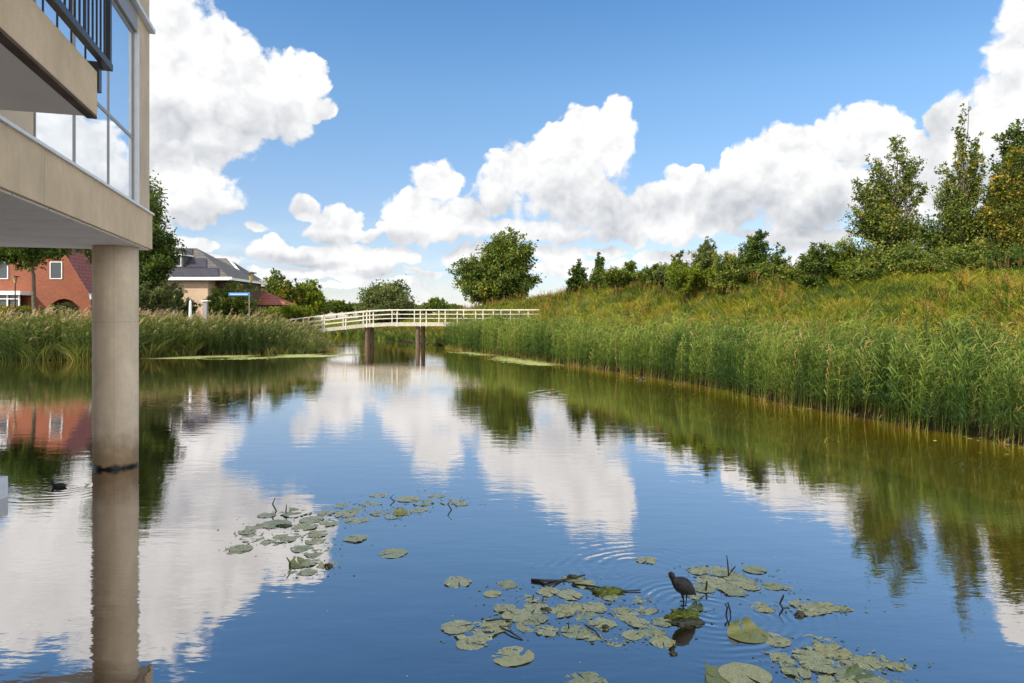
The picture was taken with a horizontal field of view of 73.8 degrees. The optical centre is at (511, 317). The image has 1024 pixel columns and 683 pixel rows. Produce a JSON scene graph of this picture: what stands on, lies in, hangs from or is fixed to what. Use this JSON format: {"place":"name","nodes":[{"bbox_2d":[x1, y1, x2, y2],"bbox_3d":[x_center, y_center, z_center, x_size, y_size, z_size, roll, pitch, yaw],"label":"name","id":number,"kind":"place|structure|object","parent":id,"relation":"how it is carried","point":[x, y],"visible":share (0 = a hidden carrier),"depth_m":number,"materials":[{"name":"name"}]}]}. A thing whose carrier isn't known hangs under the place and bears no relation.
{"place":"outdoors","nodes":[
{"label":"outdoors","id":0,"kind":"place"},
{"bbox_2d":[0,334,1023,682],"bbox_3d":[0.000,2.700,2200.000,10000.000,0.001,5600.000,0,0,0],"label":"water","id":1,"kind":"structure","parent":0,"point":[140,574],"depth_m":8.90,"materials":[{"name":"liquid"}]},
{"bbox_2d":[0,476,7,498],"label":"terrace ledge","id":2,"kind":"object","parent":1,"relation":"in","point":[3,486],"visible":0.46,"depth_m":10.22,"materials":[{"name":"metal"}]},
{"bbox_2d":[92,245,138,469],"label":"support pillar","id":3,"kind":"structure","parent":1,"relation":"in","point":[115,356],"depth_m":12.14,"materials":[{"name":"concrete"}]},
{"bbox_2d":[140,354,357,359],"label":"duckweed raft","id":4,"kind":"object","parent":1,"relation":"on","point":[249,358],"visible":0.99,"depth_m":47.09,"materials":[{"name":"green plant"}]},
{"bbox_2d":[272,533,300,542],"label":"lily pad","id":5,"kind":"object","parent":1,"relation":"on","point":[287,537],"visible":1,"depth_m":8.36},
{"bbox_2d":[291,522,317,530],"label":"lily pad","id":6,"kind":"object","parent":1,"relation":"on","point":[303,527],"visible":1,"depth_m":8.79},
{"bbox_2d":[379,548,407,557],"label":"lily pad","id":7,"kind":"object","parent":1,"relation":"on","point":[397,552],"visible":1,"depth_m":7.82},
{"bbox_2d":[444,576,470,587],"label":"lily pad","id":8,"kind":"object","parent":1,"relation":"on","point":[462,581],"visible":1,"depth_m":6.95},
{"bbox_2d":[441,620,473,633],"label":"lily pad","id":9,"kind":"object","parent":1,"relation":"on","point":[455,626],"visible":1,"depth_m":5.94,"materials":[{"name":"plant"}]},
{"bbox_2d":[456,636,485,649],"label":"lily pad","id":10,"kind":"object","parent":1,"relation":"on","point":[463,645],"visible":1,"depth_m":5.64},
{"bbox_2d":[455,622,498,642],"bbox_3d":[-0.297,2.698,5.847,0.356,0.033,0.381,0,0,22],"label":"lily pad","id":11,"kind":"object","parent":1,"relation":"on","point":[479,633],"visible":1,"depth_m":5.77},
{"bbox_2d":[480,618,510,631],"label":"lily pad","id":12,"kind":"object","parent":1,"relation":"on","point":[493,625],"visible":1,"depth_m":5.97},
{"bbox_2d":[446,351,561,365],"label":"duckweed raft","id":13,"kind":"object","parent":1,"relation":"on","point":[530,362],"visible":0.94,"depth_m":41.75,"materials":[{"name":"green plant"}]},
{"bbox_2d":[494,604,515,611],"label":"lily pad","id":14,"kind":"object","parent":1,"relation":"on","point":[508,607],"visible":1,"depth_m":6.33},
{"bbox_2d":[491,646,533,666],"bbox_3d":[0.007,2.697,5.433,0.348,0.011,0.340,0,-1,13],"label":"lily pad","id":15,"kind":"object","parent":1,"relation":"on","point":[513,658],"visible":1,"depth_m":5.42,"materials":[{"name":"plant"}]},
{"bbox_2d":[502,609,531,621],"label":"lily pad","id":16,"kind":"object","parent":1,"relation":"on","point":[521,615],"visible":1,"depth_m":6.17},
{"bbox_2d":[516,620,539,631],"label":"lily pad","id":17,"kind":"object","parent":1,"relation":"on","point":[520,626],"visible":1,"depth_m":5.98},
{"bbox_2d":[522,603,548,614],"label":"lily pad","id":18,"kind":"object","parent":1,"relation":"on","point":[530,608],"visible":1,"depth_m":6.33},
{"bbox_2d":[537,625,558,636],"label":"lily pad","id":19,"kind":"object","parent":1,"relation":"on","point":[548,631],"visible":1,"depth_m":5.86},
{"bbox_2d":[537,586,559,596],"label":"lily pad","id":20,"kind":"object","parent":1,"relation":"on","point":[545,591],"visible":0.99,"depth_m":6.71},
{"bbox_2d":[557,589,582,599],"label":"lily pad","id":21,"kind":"object","parent":1,"relation":"on","point":[566,594],"visible":1,"depth_m":6.63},
{"bbox_2d":[557,601,586,612],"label":"lily pad","id":22,"kind":"object","parent":1,"relation":"on","point":[569,608],"visible":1,"depth_m":6.33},
{"bbox_2d":[218,490,930,682],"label":"torn leaf bits","id":23,"kind":"object","parent":1,"relation":"on","point":[614,614],"visible":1,"depth_m":6.17,"materials":[{"name":"plant"}]},
{"bbox_2d":[561,625,590,638],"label":"lily pad","id":24,"kind":"object","parent":1,"relation":"on","point":[574,630],"visible":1,"depth_m":5.86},
{"bbox_2d":[564,671,607,682],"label":"lily pad","id":25,"kind":"object","parent":1,"relation":"on","point":[589,677],"visible":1,"depth_m":5.09,"materials":[{"name":"plant"}]},
{"bbox_2d":[582,602,605,611],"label":"lily pad","id":26,"kind":"object","parent":1,"relation":"on","point":[599,606],"visible":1,"depth_m":6.35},
{"bbox_2d":[589,617,616,630],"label":"lily pad","id":27,"kind":"object","parent":1,"relation":"on","point":[599,620],"visible":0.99,"depth_m":6.01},
{"bbox_2d":[590,586,625,595],"bbox_3d":[0.941,2.706,6.708,0.358,0.079,0.216,0,0,0],"label":"moss mound","id":28,"kind":"object","parent":1,"relation":"on","point":[605,590],"visible":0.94,"depth_m":6.69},
{"bbox_2d":[614,610,638,620],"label":"lily pad","id":29,"kind":"object","parent":1,"relation":"on","point":[625,616],"visible":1,"depth_m":6.16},
{"bbox_2d":[622,630,641,639],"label":"lily pad","id":30,"kind":"object","parent":1,"relation":"on","point":[626,634],"visible":1,"depth_m":5.79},
{"bbox_2d":[625,618,650,627],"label":"lily pad","id":31,"kind":"object","parent":1,"relation":"on","point":[638,622],"visible":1,"depth_m":6.02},
{"bbox_2d":[638,625,665,637],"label":"lily pad","id":32,"kind":"object","parent":1,"relation":"on","point":[647,633],"visible":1,"depth_m":5.84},
{"bbox_2d":[649,634,675,648],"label":"lily pad","id":33,"kind":"object","parent":1,"relation":"on","point":[656,641],"visible":1,"depth_m":5.67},
{"bbox_2d":[663,608,699,620],"bbox_3d":[1.530,2.701,6.167,0.335,0.121,0.224,0,0,0],"label":"moss mound","id":34,"kind":"object","parent":1,"relation":"on","point":[679,613],"visible":0.73,"depth_m":6.13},
{"bbox_2d":[666,571,695,609],"bbox_3d":[1.555,2.507,6.279,0.292,0.348,0.127,0,0,0],"label":"coot","id":35,"kind":"object","parent":34,"relation":"on","point":[682,586],"visible":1,"depth_m":6.24,"materials":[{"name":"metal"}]},
{"bbox_2d":[666,617,705,626],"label":"rotting leaves","id":36,"kind":"object","parent":1,"relation":"on","point":[683,622],"visible":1,"depth_m":6.01,"materials":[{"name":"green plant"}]},
{"bbox_2d":[703,566,726,576],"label":"lily pad","id":37,"kind":"object","parent":1,"relation":"on","point":[716,570],"visible":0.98,"depth_m":7.27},
{"bbox_2d":[705,661,729,682],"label":"curled lily pad","id":38,"kind":"object","parent":1,"relation":"on","point":[714,672],"visible":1,"depth_m":5.12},
{"bbox_2d":[708,578,739,589],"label":"lily pad","id":39,"kind":"object","parent":1,"relation":"on","point":[722,581],"visible":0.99,"depth_m":6.88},
{"bbox_2d":[718,570,745,580],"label":"lily pad","id":40,"kind":"object","parent":1,"relation":"on","point":[733,576],"visible":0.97,"depth_m":7.11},
{"bbox_2d":[720,586,748,595],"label":"lily pad","id":41,"kind":"object","parent":1,"relation":"on","point":[736,591],"visible":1,"depth_m":6.70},
{"bbox_2d":[725,577,756,586],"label":"lily pad","id":42,"kind":"object","parent":1,"relation":"on","point":[741,582],"visible":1,"depth_m":6.94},
{"bbox_2d":[718,662,771,682],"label":"lily pad","id":43,"kind":"object","parent":1,"relation":"on","point":[735,672],"visible":1,"depth_m":5.16,"materials":[{"name":"plant"}]},
{"bbox_2d":[727,618,768,642],"bbox_3d":[2.024,2.644,5.777,0.363,0.107,0.260,0,0,-25],"label":"curled lily pad","id":44,"kind":"object","parent":1,"relation":"on","point":[749,627],"visible":1,"depth_m":5.83,"materials":[{"name":"plant"}]},
{"bbox_2d":[742,566,766,573],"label":"lily pad","id":45,"kind":"object","parent":1,"relation":"on","point":[752,569],"visible":1,"depth_m":7.29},
{"bbox_2d":[751,601,774,612],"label":"lily pad","id":46,"kind":"object","parent":1,"relation":"on","point":[764,607],"visible":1,"depth_m":6.33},
{"bbox_2d":[765,632,790,646],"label":"lily pad","id":47,"kind":"object","parent":1,"relation":"on","point":[781,640],"visible":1,"depth_m":5.69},
{"bbox_2d":[781,663,810,677],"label":"lily pad","id":48,"kind":"object","parent":1,"relation":"on","point":[802,672],"visible":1,"depth_m":5.19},
{"bbox_2d":[792,649,826,662],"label":"lily pad","id":49,"kind":"object","parent":1,"relation":"on","point":[811,654],"visible":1,"depth_m":5.43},
{"bbox_2d":[801,602,831,614],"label":"lily pad","id":50,"kind":"object","parent":1,"relation":"on","point":[817,608],"visible":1,"depth_m":6.30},
{"bbox_2d":[799,656,838,673],"bbox_3d":[2.397,2.694,5.292,0.290,0.019,0.268,0,0,38],"label":"lily pad","id":51,"kind":"object","parent":1,"relation":"on","point":[819,666],"visible":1,"depth_m":5.28,"materials":[{"name":"plant"}]},
{"bbox_2d":[803,634,835,649],"bbox_3d":[2.530,2.700,5.646,0.286,0.024,0.307,0,0,22],"label":"lily pad","id":52,"kind":"object","parent":1,"relation":"on","point":[827,646],"visible":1,"depth_m":5.65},
{"bbox_2d":[813,643,852,658],"bbox_3d":[2.592,2.695,5.515,0.277,0.010,0.270,0,0,-5],"label":"lily pad","id":53,"kind":"object","parent":1,"relation":"on","point":[845,652],"visible":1,"depth_m":5.50,"materials":[{"name":"plant"}]},
{"bbox_2d":[817,674,856,682],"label":"lily pad","id":54,"kind":"object","parent":1,"relation":"on","point":[825,678],"visible":1,"depth_m":5.08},
{"bbox_2d":[831,663,864,678],"bbox_3d":[2.559,2.697,5.201,0.241,0.016,0.230,1,-1,-3],"label":"lily pad","id":55,"kind":"object","parent":1,"relation":"on","point":[841,672],"visible":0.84,"depth_m":5.19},
{"bbox_2d":[849,655,881,670],"bbox_3d":[2.756,2.694,5.324,0.216,0.014,0.233,0,0,18],"label":"lily pad","id":56,"kind":"object","parent":1,"relation":"on","point":[862,662],"visible":1,"depth_m":5.32,"materials":[{"name":"plant"}]},
{"bbox_2d":[855,673,886,682],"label":"lily pad","id":57,"kind":"object","parent":1,"relation":"on","point":[879,678],"visible":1,"depth_m":5.07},
{"bbox_2d":[845,663,877,682],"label":"curled lily pad","id":58,"kind":"object","parent":57,"relation":"on","point":[857,669],"visible":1,"depth_m":5.15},
{"bbox_2d":[0,279,1023,449],"bbox_3d":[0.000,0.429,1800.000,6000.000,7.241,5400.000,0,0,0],"label":"ground","id":59,"kind":"structure","parent":0,"point":[931,426],"depth_m":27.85,"materials":[{"name":"plant"}]},
{"bbox_2d":[0,302,31,319],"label":"shrub","id":60,"kind":"object","parent":59,"relation":"on","point":[18,308],"visible":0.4,"depth_m":52.41,"materials":[{"name":"green plant"}]},
{"bbox_2d":[0,247,82,311],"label":"chestnut tree","id":61,"kind":"object","parent":59,"relation":"on","point":[26,257],"visible":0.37,"depth_m":49.37,"materials":[{"name":"green plant"}]},
{"bbox_2d":[39,302,80,325],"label":"shrub","id":62,"kind":"object","parent":59,"relation":"on","point":[64,306],"visible":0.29,"depth_m":52.83,"materials":[{"name":"green plant"}]},
{"bbox_2d":[0,249,153,325],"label":"brick house","id":63,"kind":"structure","parent":59,"relation":"on","point":[68,279],"depth_m":60.00,"materials":[{"name":"red brick"}]},
{"bbox_2d":[50,262,61,278],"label":"window","id":64,"kind":"structure","parent":63,"relation":"in","point":[55,267],"depth_m":59.98,"materials":[{"name":"glass"}]},
{"bbox_2d":[0,0,155,249],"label":"apartment building","id":65,"kind":"structure","parent":59,"relation":"on","point":[74,123],"depth_m":8.74,"materials":[{"name":"concrete"}]},
{"bbox_2d":[34,0,133,199],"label":"window","id":66,"kind":"structure","parent":65,"relation":"in","point":[103,146],"depth_m":10.62,"materials":[{"name":"glass"}]},
{"bbox_2d":[82,168,190,288],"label":"chestnut tree","id":67,"kind":"object","parent":59,"relation":"on","point":[156,262],"visible":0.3,"depth_m":53.56,"materials":[{"name":"green plant"}]},
{"bbox_2d":[139,279,170,319],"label":"pollard willow","id":68,"kind":"object","parent":59,"relation":"on","point":[149,298],"visible":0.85,"depth_m":52.74,"materials":[{"name":"green plant"}]},
{"bbox_2d":[0,332,333,360],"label":"bank rushes","id":69,"kind":"object","parent":59,"relation":"on","point":[10,353],"visible":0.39,"depth_m":44.64,"materials":[{"name":"plant"}]},
{"bbox_2d":[0,305,339,360],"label":"bank reeds","id":70,"kind":"object","parent":59,"relation":"on","point":[29,330],"visible":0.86,"depth_m":48.61,"materials":[{"name":"plant"}]},
{"bbox_2d":[157,279,187,314],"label":"pollard willow","id":71,"kind":"object","parent":59,"relation":"on","point":[175,297],"visible":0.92,"depth_m":53.75,"materials":[{"name":"green plant"}]},
{"bbox_2d":[174,297,200,321],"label":"shrub","id":72,"kind":"object","parent":59,"relation":"on","point":[185,308],"visible":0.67,"depth_m":57.94,"materials":[{"name":"green plant"}]},
{"bbox_2d":[154,248,266,327],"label":"grey roof house","id":73,"kind":"structure","parent":59,"relation":"on","point":[199,274],"depth_m":73.40,"materials":[{"name":"brick"}]},
{"bbox_2d":[202,279,260,321],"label":"shrub","id":74,"kind":"object","parent":59,"relation":"on","point":[224,302],"visible":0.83,"depth_m":56.64,"materials":[{"name":"green plant"}]},
{"bbox_2d":[215,257,268,289],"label":"house","id":75,"kind":"structure","parent":59,"relation":"on","point":[227,260],"depth_m":94.30,"materials":[{"name":"brick"}]},
{"bbox_2d":[261,267,285,295],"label":"garden tree","id":76,"kind":"object","parent":59,"relation":"on","point":[272,285],"visible":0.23,"depth_m":87.28,"materials":[{"name":"green plant"}]},
{"bbox_2d":[257,292,296,309],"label":"garden pavilion","id":77,"kind":"structure","parent":59,"relation":"on","point":[267,299],"depth_m":80.64,"materials":[{"name":"red tile"}]},
{"bbox_2d":[257,301,317,323],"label":"shrub","id":78,"kind":"object","parent":59,"relation":"on","point":[293,311],"visible":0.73,"depth_m":63.44,"materials":[{"name":"green plant"}]},
{"bbox_2d":[274,279,307,305],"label":"garden tree","id":79,"kind":"object","parent":59,"relation":"on","point":[289,292],"visible":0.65,"depth_m":83.65,"materials":[{"name":"green plant"}]},
{"bbox_2d":[296,278,328,327],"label":"garden tree","id":80,"kind":"object","parent":59,"relation":"on","point":[312,293],"visible":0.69,"depth_m":85.34,"materials":[{"name":"green plant"}]},
{"bbox_2d":[328,299,345,319],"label":"distant tree","id":81,"kind":"object","parent":59,"relation":"on","point":[338,306],"visible":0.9,"depth_m":197.54,"materials":[{"name":"green plant"}]},
{"bbox_2d":[305,321,456,345],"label":"bank sedge","id":82,"kind":"object","parent":59,"relation":"on","point":[382,332],"visible":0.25,"depth_m":81.56,"materials":[{"name":"green plant"}]},
{"bbox_2d":[351,274,425,323],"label":"willow bush","id":83,"kind":"object","parent":59,"relation":"on","point":[390,295],"visible":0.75,"depth_m":110.64,"materials":[{"name":"green plant"}]},
{"bbox_2d":[282,309,538,346],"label":"footbridge","id":84,"kind":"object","parent":59,"relation":"on","point":[418,325],"visible":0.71,"depth_m":61.94,"materials":[{"name":"white paint"}]},
{"bbox_2d":[297,292,560,333],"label":"meadow grass","id":85,"kind":"structure","parent":59,"relation":"on","point":[411,320],"depth_m":82.99,"materials":[{"name":"plant"}]},
{"bbox_2d":[434,300,453,311],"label":"distant tree","id":86,"kind":"object","parent":59,"relation":"on","point":[442,304],"visible":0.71,"depth_m":188.65,"materials":[{"name":"green plant"}]},
{"bbox_2d":[446,224,545,305],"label":"broadleaf tree","id":87,"kind":"object","parent":59,"relation":"on","point":[500,269],"visible":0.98,"depth_m":90.16,"materials":[{"name":"green plant"}]},
{"bbox_2d":[565,258,588,291],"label":"young tree","id":88,"kind":"object","parent":59,"relation":"on","point":[574,282],"visible":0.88,"depth_m":61.60,"materials":[{"name":"green plant"}]},
{"bbox_2d":[582,252,606,289],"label":"young tree","id":89,"kind":"object","parent":59,"relation":"on","point":[598,265],"visible":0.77,"depth_m":59.80,"materials":[{"name":"green plant"}]},
{"bbox_2d":[600,265,634,294],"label":"shrub","id":90,"kind":"object","parent":59,"relation":"on","point":[617,277],"visible":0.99,"depth_m":53.51,"materials":[{"name":"green plant"}]},
{"bbox_2d":[624,260,641,285],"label":"young tree","id":91,"kind":"object","parent":59,"relation":"on","point":[631,266],"visible":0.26,"depth_m":55.78,"materials":[{"name":"green plant"}]},
{"bbox_2d":[631,261,665,290],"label":"young tree","id":92,"kind":"object","parent":59,"relation":"on","point":[645,275],"visible":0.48,"depth_m":51.89,"materials":[{"name":"green plant"}]},
{"bbox_2d":[293,343,1009,443],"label":"straw fringe","id":93,"kind":"object","parent":59,"relation":"on","point":[334,349],"visible":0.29,"depth_m":50.03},
{"bbox_2d":[652,265,676,293],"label":"shrub","id":94,"kind":"object","parent":59,"relation":"on","point":[660,277],"visible":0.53,"depth_m":48.62,"materials":[{"name":"green plant"}]},
{"bbox_2d":[652,249,689,273],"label":"young tree","id":95,"kind":"object","parent":59,"relation":"on","point":[678,256],"visible":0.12,"depth_m":49.78,"materials":[{"name":"green plant"}]},
{"bbox_2d":[664,261,714,303],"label":"shrub","id":96,"kind":"object","parent":59,"relation":"on","point":[685,278],"visible":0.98,"depth_m":44.59,"materials":[{"name":"green plant"}]},
{"bbox_2d":[680,236,722,285],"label":"young tree","id":97,"kind":"object","parent":59,"relation":"on","point":[706,249],"visible":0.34,"depth_m":46.44,"materials":[{"name":"green plant"}]},
{"bbox_2d":[402,257,1023,410],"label":"hill grass","id":98,"kind":"structure","parent":59,"relation":"on","point":[888,290],"depth_m":34.20,"materials":[{"name":"plant"}]},
{"bbox_2d":[708,250,752,291],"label":"shrub","id":99,"kind":"object","parent":59,"relation":"on","point":[729,269],"visible":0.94,"depth_m":42.52,"materials":[{"name":"green plant"}]},
{"bbox_2d":[735,228,783,283],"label":"birch tree","id":100,"kind":"object","parent":59,"relation":"on","point":[757,252],"visible":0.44,"depth_m":43.52,"materials":[{"name":"green plant"}]},
{"bbox_2d":[749,261,781,284],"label":"shrub","id":101,"kind":"object","parent":59,"relation":"on","point":[765,270],"visible":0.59,"depth_m":41.75,"materials":[{"name":"green plant"}]},
{"bbox_2d":[770,242,794,279],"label":"shrub","id":102,"kind":"object","parent":59,"relation":"on","point":[777,260],"visible":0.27,"depth_m":41.94,"materials":[{"name":"green plant"}]},
{"bbox_2d":[774,260,811,286],"bbox_3d":[16.645,-2.355,39.091,2.937,1.871,2.218,0,0,33],"label":"shrub","id":103,"kind":"object","parent":59,"relation":"on","point":[788,269],"visible":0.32,"depth_m":38.95,"materials":[{"name":"green plant"}]},
{"bbox_2d":[793,241,835,289],"bbox_3d":[16.441,-2.752,36.869,2.540,2.704,1.803,0,0,0],"label":"young tree","id":104,"kind":"object","parent":59,"relation":"on","point":[813,258],"visible":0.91,"depth_m":36.68,"materials":[{"name":"green plant"}]},
{"bbox_2d":[822,235,865,280],"bbox_3d":[18.344,-3.039,37.521,3.403,3.047,2.853,0,0,0],"label":"shrub","id":105,"kind":"object","parent":59,"relation":"on","point":[840,254],"visible":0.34,"depth_m":37.07,"materials":[{"name":"green plant"}]},
{"bbox_2d":[832,254,895,284],"bbox_3d":[18.643,-2.366,35.956,3.211,1.990,2.944,0,0,0],"label":"shrub","id":106,"kind":"object","parent":59,"relation":"on","point":[852,270],"visible":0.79,"depth_m":35.55,"materials":[{"name":"green plant"}]},
{"bbox_2d":[838,134,941,267],"bbox_3d":[20.596,-5.984,37.097,5.543,8.034,4.562,0,0,0],"label":"ash tree","id":107,"kind":"object","parent":59,"relation":"on","point":[880,220],"visible":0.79,"depth_m":36.83,"materials":[{"name":"green plant"}]},
{"bbox_2d":[873,242,996,276],"bbox_3d":[22.187,-2.679,35.255,6.688,2.457,2.987,0,0,0],"label":"shrub","id":108,"kind":"object","parent":59,"relation":"on","point":[952,258],"visible":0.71,"depth_m":34.70,"materials":[{"name":"green plant"}]},
{"bbox_2d":[916,103,1003,269],"bbox_3d":[24.235,-6.854,36.841,5.162,9.852,4.074,0,0,0],"label":"poplar tree","id":109,"kind":"object","parent":59,"relation":"on","point":[959,226],"visible":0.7,"depth_m":36.78,"materials":[{"name":"green plant"}]},
{"bbox_2d":[969,144,1023,254],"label":"maple tree","id":110,"kind":"object","parent":59,"relation":"on","point":[1003,227],"visible":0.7,"depth_m":35.75,"materials":[{"name":"green plant"}]},
{"bbox_2d":[978,118,1023,223],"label":"ash tree","id":111,"kind":"object","parent":59,"relation":"on","point":[1016,134],"visible":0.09,"depth_m":38.87,"materials":[{"name":"green plant"}]},
{"bbox_2d":[979,242,1023,278],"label":"shrub","id":112,"kind":"object","parent":59,"relation":"on","point":[1015,254],"visible":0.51,"depth_m":33.67,"materials":[{"name":"green plant"}]},
{"bbox_2d":[149,0,1023,317],"label":"sky","id":113,"kind":"structure","parent":0,"point":[347,145],"materials":[{"name":"blue"}]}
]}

